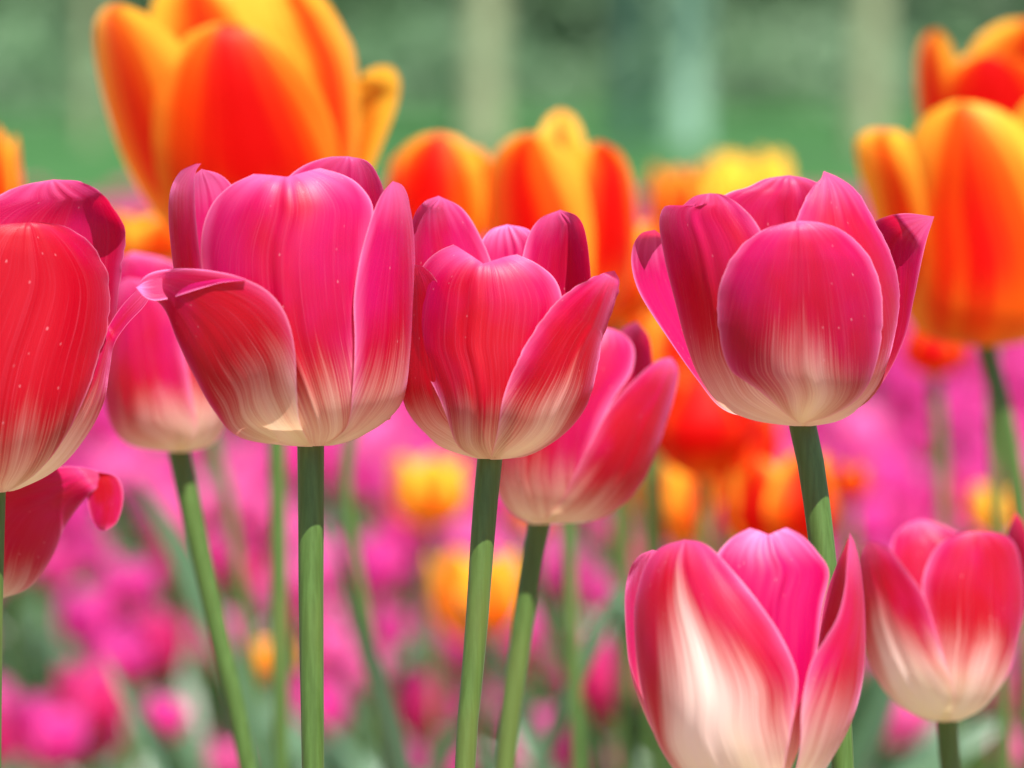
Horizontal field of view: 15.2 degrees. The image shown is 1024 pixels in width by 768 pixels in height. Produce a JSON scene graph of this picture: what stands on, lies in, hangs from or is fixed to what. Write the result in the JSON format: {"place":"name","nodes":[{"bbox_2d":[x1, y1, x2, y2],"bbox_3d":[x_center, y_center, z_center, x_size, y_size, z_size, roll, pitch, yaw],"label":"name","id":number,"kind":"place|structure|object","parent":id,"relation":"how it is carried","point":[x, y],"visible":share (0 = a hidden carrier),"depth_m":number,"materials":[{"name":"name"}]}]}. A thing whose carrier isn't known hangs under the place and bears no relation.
{"place":"outdoors","nodes":[
{"label":"outdoors","id":0,"kind":"place"},
{"bbox_2d":[0,85,920,223],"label":"lawn","id":1,"kind":"structure","parent":0,"point":[810,144],"depth_m":32.36,"materials":[{"name":"green plant"}]},
{"bbox_2d":[82,0,99,140],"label":"tree","id":2,"kind":"object","parent":1,"relation":"on","point":[90,109],"visible":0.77,"depth_m":31.96,"materials":[{"name":"green plant"}]},
{"bbox_2d":[462,0,501,152],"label":"tree","id":3,"kind":"object","parent":1,"relation":"on","point":[481,126],"visible":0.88,"depth_m":27.90,"materials":[{"name":"beige plant"}]},
{"bbox_2d":[0,0,1023,114],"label":"woodland","id":4,"kind":"object","parent":1,"relation":"on","point":[763,55],"visible":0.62,"depth_m":52.02,"materials":[{"name":"green plant"}]},
{"bbox_2d":[617,0,642,146],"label":"tree","id":5,"kind":"object","parent":1,"relation":"on","point":[629,127],"visible":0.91,"depth_m":29.94,"materials":[{"name":"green plant"}]},
{"bbox_2d":[665,0,705,149],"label":"tree","id":6,"kind":"object","parent":1,"relation":"on","point":[685,120],"visible":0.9,"depth_m":28.90,"materials":[{"name":"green plant"}]},
{"bbox_2d":[849,0,886,152],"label":"tree","id":7,"kind":"object","parent":1,"relation":"on","point":[867,102],"visible":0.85,"depth_m":27.91,"materials":[{"name":"beige plant"}]},
{"bbox_2d":[116,352,1021,765],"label":"ground","id":8,"kind":"structure","parent":0,"point":[296,670],"depth_m":5.45,"materials":[{"name":"plant"}]},
{"bbox_2d":[1,704,15,767],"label":"short tulip","id":9,"kind":"object","parent":8,"relation":"on","point":[8,740],"visible":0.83,"depth_m":2.36,"materials":[{"name":"pink plant"}]},
{"bbox_2d":[0,129,22,193],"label":"tulip","id":10,"kind":"object","parent":8,"relation":"on","point":[10,173],"visible":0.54,"depth_m":1.49,"materials":[{"name":"orange plant"}]},
{"bbox_2d":[9,546,87,697],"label":"short tulip","id":11,"kind":"object","parent":8,"relation":"on","point":[53,579],"visible":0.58,"depth_m":3.56,"materials":[{"name":"pink plant"}]},
{"bbox_2d":[14,692,88,767],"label":"short tulip","id":12,"kind":"object","parent":8,"relation":"on","point":[48,735],"visible":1,"depth_m":2.38,"materials":[{"name":"pink plant"}]},
{"bbox_2d":[3,466,123,597],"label":"tulip","id":13,"kind":"object","parent":8,"relation":"on","point":[39,513],"visible":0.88,"depth_m":1.09,"materials":[{"name":"red plant"}]},
{"bbox_2d":[9,498,134,649],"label":"short tulip","id":14,"kind":"object","parent":8,"relation":"on","point":[80,519],"visible":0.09,"depth_m":3.62,"materials":[{"name":"pink plant"}]},
{"bbox_2d":[0,179,148,767],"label":"tulip","id":15,"kind":"object","parent":8,"relation":"on","point":[64,322],"visible":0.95,"depth_m":1.01,"materials":[{"name":"red plant"}]},
{"bbox_2d":[58,583,123,764],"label":"short tulip","id":16,"kind":"object","parent":8,"relation":"on","point":[83,617],"visible":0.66,"depth_m":2.80,"materials":[{"name":"pink plant"}]},
{"bbox_2d":[55,655,128,767],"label":"short tulip","id":17,"kind":"object","parent":8,"relation":"on","point":[76,684],"visible":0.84,"depth_m":2.40,"materials":[{"name":"pink plant"}]},
{"bbox_2d":[6,529,193,767],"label":"short tulip","id":18,"kind":"object","parent":8,"relation":"on","point":[90,549],"visible":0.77,"depth_m":3.35,"materials":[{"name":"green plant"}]},
{"bbox_2d":[75,717,125,765],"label":"short tulip","id":19,"kind":"object","parent":8,"relation":"on","point":[107,749],"visible":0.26,"depth_m":2.44,"materials":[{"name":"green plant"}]},
{"bbox_2d":[88,620,149,767],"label":"short tulip","id":20,"kind":"object","parent":8,"relation":"on","point":[126,644],"visible":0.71,"depth_m":2.46,"materials":[{"name":"pink plant"}]},
{"bbox_2d":[74,555,187,767],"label":"short tulip","id":21,"kind":"object","parent":8,"relation":"on","point":[107,571],"visible":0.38,"depth_m":3.17,"materials":[{"name":"pink plant"}]},
{"bbox_2d":[68,523,195,758],"bbox_3d":[-0.245,0.265,3.194,0.172,0.295,0.198,2,5,22],"label":"short tulip","id":22,"kind":"object","parent":8,"relation":"on","point":[165,565],"visible":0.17,"depth_m":3.21,"materials":[{"name":"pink plant"}]},
{"bbox_2d":[78,469,186,615],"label":"short tulip","id":23,"kind":"object","parent":8,"relation":"on","point":[148,483],"visible":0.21,"depth_m":4.04,"materials":[{"name":"pink plant"}]},
{"bbox_2d":[79,448,221,688],"bbox_3d":[-0.406,0.215,3.739,0.163,0.304,0.207,0,1,28],"label":"short tulip","id":24,"kind":"object","parent":8,"relation":"on","point":[119,466],"visible":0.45,"depth_m":3.72,"materials":[{"name":"pink plant"}]},
{"bbox_2d":[17,558,289,767],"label":"short tulip","id":25,"kind":"object","parent":8,"relation":"on","point":[137,586],"visible":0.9,"depth_m":2.78,"materials":[{"name":"pink plant"}]},
{"bbox_2d":[67,488,257,701],"bbox_3d":[-0.319,0.239,3.547,0.197,0.292,0.229,-3,9,-7],"label":"short tulip","id":26,"kind":"object","parent":8,"relation":"on","point":[170,506],"visible":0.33,"depth_m":3.53,"materials":[{"name":"pink plant"}]},
{"bbox_2d":[143,692,188,748],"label":"short tulip","id":27,"kind":"object","parent":8,"relation":"on","point":[169,717],"visible":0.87,"depth_m":2.42,"materials":[{"name":"pink plant"}]},
{"bbox_2d":[104,252,256,767],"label":"tulip","id":28,"kind":"object","parent":8,"relation":"on","point":[155,399],"visible":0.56,"depth_m":1.19,"materials":[{"name":"pink plant"}]},
{"bbox_2d":[124,530,292,647],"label":"short tulip","id":29,"kind":"object","parent":8,"relation":"on","point":[218,543],"visible":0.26,"depth_m":3.47,"materials":[{"name":"pink plant"}]},
{"bbox_2d":[152,450,269,608],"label":"short tulip","id":30,"kind":"object","parent":8,"relation":"on","point":[238,465],"visible":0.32,"depth_m":4.00,"materials":[{"name":"pink plant"}]},
{"bbox_2d":[169,611,257,767],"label":"short tulip","id":31,"kind":"object","parent":8,"relation":"on","point":[202,649],"visible":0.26,"depth_m":2.67,"materials":[{"name":"pink plant"}]},
{"bbox_2d":[207,729,238,767],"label":"short tulip","id":32,"kind":"object","parent":8,"relation":"on","point":[220,755],"visible":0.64,"depth_m":2.51,"materials":[{"name":"pink plant"}]},
{"bbox_2d":[165,641,289,767],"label":"tulip","id":33,"kind":"object","parent":8,"relation":"on","point":[208,709],"visible":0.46,"depth_m":2.59,"materials":[{"name":"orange plant"}]},
{"bbox_2d":[125,602,330,767],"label":"short tulip","id":34,"kind":"object","parent":8,"relation":"on","point":[162,632],"visible":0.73,"depth_m":2.66,"materials":[{"name":"pink plant"}]},
{"bbox_2d":[206,475,258,640],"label":"short tulip","id":35,"kind":"object","parent":8,"relation":"on","point":[240,490],"visible":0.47,"depth_m":3.51,"materials":[{"name":"pink plant"}]},
{"bbox_2d":[94,0,399,767],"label":"tulip","id":36,"kind":"object","parent":8,"relation":"on","point":[232,91],"visible":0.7,"depth_m":1.38,"materials":[{"name":"orange plant"}]},
{"bbox_2d":[226,544,296,676],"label":"short tulip","id":37,"kind":"object","parent":8,"relation":"on","point":[256,565],"visible":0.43,"depth_m":3.22,"materials":[{"name":"pink plant"}]},
{"bbox_2d":[207,480,330,650],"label":"short tulip","id":38,"kind":"object","parent":8,"relation":"on","point":[248,522],"visible":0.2,"depth_m":3.59,"materials":[{"name":"pink plant"}]},
{"bbox_2d":[170,556,375,767],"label":"short tulip","id":39,"kind":"object","parent":8,"relation":"on","point":[292,588],"visible":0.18,"depth_m":2.91,"materials":[{"name":"pink plant"}]},
{"bbox_2d":[136,156,414,767],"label":"tulip","id":40,"kind":"object","parent":8,"relation":"on","point":[286,303],"visible":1,"depth_m":1.00,"materials":[{"name":"pink plant"}]},
{"bbox_2d":[260,495,335,672],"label":"short tulip","id":41,"kind":"object","parent":8,"relation":"on","point":[292,510],"visible":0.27,"depth_m":3.56,"materials":[{"name":"pink plant"}]},
{"bbox_2d":[254,454,344,676],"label":"short tulip","id":42,"kind":"object","parent":8,"relation":"on","point":[261,473],"visible":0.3,"depth_m":3.97,"materials":[{"name":"pink plant"}]},
{"bbox_2d":[101,211,511,767],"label":"tulip","id":43,"kind":"object","parent":8,"relation":"on","point":[147,233],"visible":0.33,"depth_m":1.79,"materials":[{"name":"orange plant"}]},
{"bbox_2d":[269,453,356,628],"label":"short tulip","id":44,"kind":"object","parent":8,"relation":"on","point":[332,473],"visible":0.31,"depth_m":4.04,"materials":[{"name":"pink plant"}]},
{"bbox_2d":[288,671,348,739],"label":"short tulip","id":45,"kind":"object","parent":8,"relation":"on","point":[336,709],"visible":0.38,"depth_m":2.61,"materials":[{"name":"pink plant"}]},
{"bbox_2d":[263,600,378,754],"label":"short tulip","id":46,"kind":"object","parent":8,"relation":"on","point":[333,615],"visible":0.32,"depth_m":3.14,"materials":[{"name":"pink plant"}]},
{"bbox_2d":[289,526,404,765],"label":"short tulip","id":47,"kind":"object","parent":8,"relation":"on","point":[382,557],"visible":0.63,"depth_m":2.79,"materials":[{"name":"pink plant"}]},
{"bbox_2d":[291,461,410,653],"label":"short tulip","id":48,"kind":"object","parent":8,"relation":"on","point":[372,482],"visible":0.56,"depth_m":3.79,"materials":[{"name":"pink plant"}]},
{"bbox_2d":[324,622,381,767],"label":"short tulip","id":49,"kind":"object","parent":8,"relation":"on","point":[339,651],"visible":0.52,"depth_m":2.65,"materials":[{"name":"pink plant"}]},
{"bbox_2d":[332,643,389,767],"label":"short tulip","id":50,"kind":"object","parent":8,"relation":"on","point":[357,678],"visible":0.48,"depth_m":2.78,"materials":[{"name":"pink plant"}]},
{"bbox_2d":[260,455,468,767],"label":"tulip","id":51,"kind":"object","parent":8,"relation":"on","point":[430,495],"visible":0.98,"depth_m":2.39,"materials":[{"name":"yellow plant"}]},
{"bbox_2d":[341,425,400,626],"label":"short tulip","id":52,"kind":"object","parent":8,"relation":"on","point":[371,446],"visible":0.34,"depth_m":3.86,"materials":[{"name":"pink plant"}]},
{"bbox_2d":[295,525,454,731],"bbox_3d":[-0.088,0.255,3.280,0.191,0.299,0.194,3,0,-7],"label":"short tulip","id":53,"kind":"object","parent":8,"relation":"on","point":[417,534],"visible":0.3,"depth_m":3.29,"materials":[{"name":"pink plant"}]},
{"bbox_2d":[329,434,425,594],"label":"short tulip","id":54,"kind":"object","parent":8,"relation":"on","point":[413,452],"visible":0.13,"depth_m":3.94,"materials":[{"name":"pink plant"}]},
{"bbox_2d":[324,424,448,582],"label":"short tulip","id":55,"kind":"object","parent":8,"relation":"on","point":[414,434],"visible":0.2,"depth_m":4.19,"materials":[{"name":"pink plant"}]},
{"bbox_2d":[370,604,409,761],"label":"short tulip","id":56,"kind":"object","parent":8,"relation":"on","point":[391,630],"visible":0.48,"depth_m":3.09,"materials":[{"name":"pink plant"}]},
{"bbox_2d":[377,403,406,511],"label":"short tulip","id":57,"kind":"object","parent":8,"relation":"on","point":[395,427],"visible":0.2,"depth_m":3.93,"materials":[{"name":"pink plant"}]},
{"bbox_2d":[288,548,518,767],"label":"tulip","id":58,"kind":"object","parent":8,"relation":"on","point":[448,579],"visible":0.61,"depth_m":2.28,"materials":[{"name":"orange plant"}]},
{"bbox_2d":[391,549,423,694],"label":"short tulip","id":59,"kind":"object","parent":8,"relation":"on","point":[414,562],"visible":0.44,"depth_m":3.30,"materials":[{"name":"pink plant"}]},
{"bbox_2d":[373,503,457,689],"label":"short tulip","id":60,"kind":"object","parent":8,"relation":"on","point":[390,521],"visible":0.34,"depth_m":3.29,"materials":[{"name":"pink plant"}]},
{"bbox_2d":[393,665,452,749],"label":"short tulip","id":61,"kind":"object","parent":8,"relation":"on","point":[412,693],"visible":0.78,"depth_m":2.47,"materials":[{"name":"pink plant"}]},
{"bbox_2d":[335,622,594,760],"bbox_3d":[-0.021,0.300,2.892,0.188,0.275,0.218,-8,5,-44],"label":"short tulip","id":62,"kind":"object","parent":8,"relation":"on","point":[450,648],"visible":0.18,"depth_m":2.89,"materials":[{"name":"pink plant"}]},
{"bbox_2d":[324,133,625,767],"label":"tulip","id":63,"kind":"object","parent":8,"relation":"on","point":[451,168],"visible":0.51,"depth_m":1.53,"materials":[{"name":"orange plant"}]},
{"bbox_2d":[450,679,500,767],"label":"short tulip","id":64,"kind":"object","parent":8,"relation":"on","point":[492,704],"visible":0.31,"depth_m":2.75,"materials":[{"name":"pink plant"}]},
{"bbox_2d":[424,518,557,732],"bbox_3d":[-0.016,0.263,3.077,0.215,0.317,0.169,-3,3,5],"label":"short tulip","id":65,"kind":"object","parent":8,"relation":"on","point":[456,534],"visible":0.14,"depth_m":3.07,"materials":[{"name":"pink plant"}]},
{"bbox_2d":[407,515,612,753],"bbox_3d":[0.027,0.264,2.628,0.065,0.392,0.227,4,6,39],"label":"tulip","id":66,"kind":"object","parent":8,"relation":"on","point":[492,726],"visible":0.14,"depth_m":2.57,"materials":[{"name":"plant"}]},
{"bbox_2d":[403,196,619,767],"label":"tulip","id":67,"kind":"object","parent":8,"relation":"on","point":[509,324],"visible":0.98,"depth_m":1.02,"materials":[{"name":"pink plant"}]},
{"bbox_2d":[457,548,590,702],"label":"short tulip","id":68,"kind":"object","parent":8,"relation":"on","point":[552,578],"visible":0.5,"depth_m":3.25,"materials":[{"name":"pink plant"}]},
{"bbox_2d":[458,325,623,767],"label":"tulip","id":69,"kind":"object","parent":8,"relation":"on","point":[528,718],"visible":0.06,"depth_m":2.00,"materials":[{"name":"plant"}]},
{"bbox_2d":[515,706,570,767],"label":"short tulip","id":70,"kind":"object","parent":8,"relation":"on","point":[561,754],"visible":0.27,"depth_m":2.41,"materials":[{"name":"pink plant"}]},
{"bbox_2d":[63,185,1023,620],"bbox_3d":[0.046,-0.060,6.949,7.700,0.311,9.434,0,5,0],"label":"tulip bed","id":71,"kind":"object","parent":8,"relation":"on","point":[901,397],"visible":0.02,"depth_m":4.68,"materials":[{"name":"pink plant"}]},
{"bbox_2d":[488,110,636,767],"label":"tulip","id":72,"kind":"object","parent":8,"relation":"on","point":[554,165],"visible":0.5,"depth_m":1.50,"materials":[{"name":"orange plant"}]},
{"bbox_2d":[495,322,677,767],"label":"tulip","id":73,"kind":"object","parent":8,"relation":"on","point":[594,462],"visible":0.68,"depth_m":1.14,"materials":[{"name":"pink plant"}]},
{"bbox_2d":[476,171,747,767],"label":"tulip","id":74,"kind":"object","parent":8,"relation":"on","point":[727,182],"visible":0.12,"depth_m":2.18,"materials":[{"name":"yellow plant"}]},
{"bbox_2d":[581,634,645,767],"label":"short tulip","id":75,"kind":"object","parent":8,"relation":"on","point":[598,691],"visible":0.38,"depth_m":2.41,"materials":[{"name":"pink plant"}]},
{"bbox_2d":[585,571,657,767],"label":"short tulip","id":76,"kind":"object","parent":8,"relation":"on","point":[598,587],"visible":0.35,"depth_m":3.13,"materials":[{"name":"pink plant"}]},
{"bbox_2d":[518,366,758,767],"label":"tulip","id":77,"kind":"object","parent":8,"relation":"on","point":[705,437],"visible":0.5,"depth_m":1.73,"materials":[{"name":"red plant"}]},
{"bbox_2d":[637,224,656,767],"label":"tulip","id":78,"kind":"object","parent":8,"relation":"on","point":[646,546],"visible":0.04,"depth_m":1.95,"materials":[{"name":"plant"}]},
{"bbox_2d":[508,218,817,767],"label":"tulip","id":79,"kind":"object","parent":8,"relation":"on","point":[633,308],"visible":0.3,"depth_m":1.74,"materials":[{"name":"plant"}]},
{"bbox_2d":[530,153,799,767],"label":"tulip","id":80,"kind":"object","parent":8,"relation":"on","point":[720,165],"visible":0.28,"depth_m":2.29,"materials":[{"name":"yellow plant"}]},
{"bbox_2d":[647,164,707,232],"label":"tulip","id":81,"kind":"object","parent":8,"relation":"on","point":[673,186],"visible":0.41,"depth_m":2.09,"materials":[{"name":"orange plant"}]},
{"bbox_2d":[651,461,716,542],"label":"tulip","id":82,"kind":"object","parent":8,"relation":"on","point":[680,510],"visible":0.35,"depth_m":1.94,"materials":[{"name":"orange plant"}]},
{"bbox_2d":[483,451,970,767],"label":"tulip","id":83,"kind":"object","parent":8,"relation":"on","point":[762,495],"visible":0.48,"depth_m":1.73,"materials":[{"name":"orange plant"}]},
{"bbox_2d":[625,528,865,767],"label":"tulip","id":84,"kind":"object","parent":8,"relation":"on","point":[732,664],"visible":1,"depth_m":0.96,"materials":[{"name":"pink plant"}]},
{"bbox_2d":[714,421,780,537],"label":"tulip","id":85,"kind":"object","parent":8,"relation":"on","point":[766,445],"visible":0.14,"depth_m":1.99,"materials":[{"name":"orange plant"}]},
{"bbox_2d":[750,150,789,466],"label":"tulip","id":86,"kind":"object","parent":8,"relation":"on","point":[777,165],"visible":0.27,"depth_m":2.34,"materials":[{"name":"yellow plant"}]},
{"bbox_2d":[631,171,933,767],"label":"tulip","id":87,"kind":"object","parent":8,"relation":"on","point":[788,300],"visible":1,"depth_m":1.01,"materials":[{"name":"pink plant"}]},
{"bbox_2d":[624,312,997,767],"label":"tulip","id":88,"kind":"object","parent":8,"relation":"on","point":[973,739],"visible":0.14,"depth_m":1.80,"materials":[{"name":"orange plant"}]},
{"bbox_2d":[826,403,887,460],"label":"short tulip","id":89,"kind":"object","parent":8,"relation":"on","point":[865,425],"visible":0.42,"depth_m":3.84,"materials":[{"name":"pink plant"}]},
{"bbox_2d":[852,443,907,493],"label":"short tulip","id":90,"kind":"object","parent":8,"relation":"on","point":[885,465],"visible":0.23,"depth_m":3.78,"materials":[{"name":"pink plant"}]},
{"bbox_2d":[866,486,914,531],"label":"short tulip","id":91,"kind":"object","parent":8,"relation":"on","point":[903,504],"visible":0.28,"depth_m":3.33,"materials":[{"name":"pink plant"}]},
{"bbox_2d":[862,673,932,767],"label":"short tulip","id":92,"kind":"object","parent":8,"relation":"on","point":[905,728],"visible":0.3,"depth_m":2.35,"materials":[{"name":"pink plant"}]},
{"bbox_2d":[836,491,977,725],"bbox_3d":[0.296,0.255,3.083,0.211,0.339,0.215,3,2,20],"label":"short tulip","id":93,"kind":"object","parent":8,"relation":"on","point":[874,519],"visible":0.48,"depth_m":3.05,"materials":[{"name":"pink plant"}]},
{"bbox_2d":[831,462,1021,767],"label":"tulip","id":94,"kind":"object","parent":8,"relation":"on","point":[852,483],"visible":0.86,"depth_m":2.29,"materials":[{"name":"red plant"}]},
{"bbox_2d":[896,462,956,505],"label":"short tulip","id":95,"kind":"object","parent":8,"relation":"on","point":[912,478],"visible":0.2,"depth_m":3.55,"materials":[{"name":"pink plant"}]},
{"bbox_2d":[910,414,947,472],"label":"short tulip","id":96,"kind":"object","parent":8,"relation":"on","point":[921,434],"visible":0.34,"depth_m":4.18,"materials":[{"name":"pink plant"}]},
{"bbox_2d":[901,326,968,731],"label":"tulip","id":97,"kind":"object","parent":8,"relation":"on","point":[934,360],"visible":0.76,"depth_m":1.90,"materials":[{"name":"red plant"}]},
{"bbox_2d":[856,101,1023,767],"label":"tulip","id":98,"kind":"object","parent":8,"relation":"on","point":[955,169],"visible":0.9,"depth_m":1.44,"materials":[{"name":"orange plant"}]},
{"bbox_2d":[859,512,1023,767],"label":"tulip","id":99,"kind":"object","parent":8,"relation":"on","point":[944,612],"visible":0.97,"depth_m":1.15,"materials":[{"name":"pink plant"}]},
{"bbox_2d":[916,20,1023,767],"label":"tulip","id":100,"kind":"object","parent":8,"relation":"on","point":[988,70],"visible":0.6,"depth_m":1.61,"materials":[{"name":"orange plant"}]},
{"bbox_2d":[928,466,1018,646],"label":"short tulip","id":101,"kind":"object","parent":8,"relation":"on","point":[963,482],"visible":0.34,"depth_m":3.42,"materials":[{"name":"pink plant"}]},
{"bbox_2d":[959,444,988,479],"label":"short tulip","id":102,"kind":"object","parent":8,"relation":"on","point":[974,459],"visible":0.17,"depth_m":3.97,"materials":[{"name":"pink plant"}]},
{"bbox_2d":[967,484,1011,767],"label":"tulip","id":103,"kind":"object","parent":8,"relation":"on","point":[979,514],"visible":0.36,"depth_m":2.19,"materials":[{"name":"orange plant"}]},
{"bbox_2d":[969,416,1022,454],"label":"short tulip","id":104,"kind":"object","parent":8,"relation":"on","point":[978,437],"visible":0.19,"depth_m":4.07,"materials":[{"name":"pink plant"}]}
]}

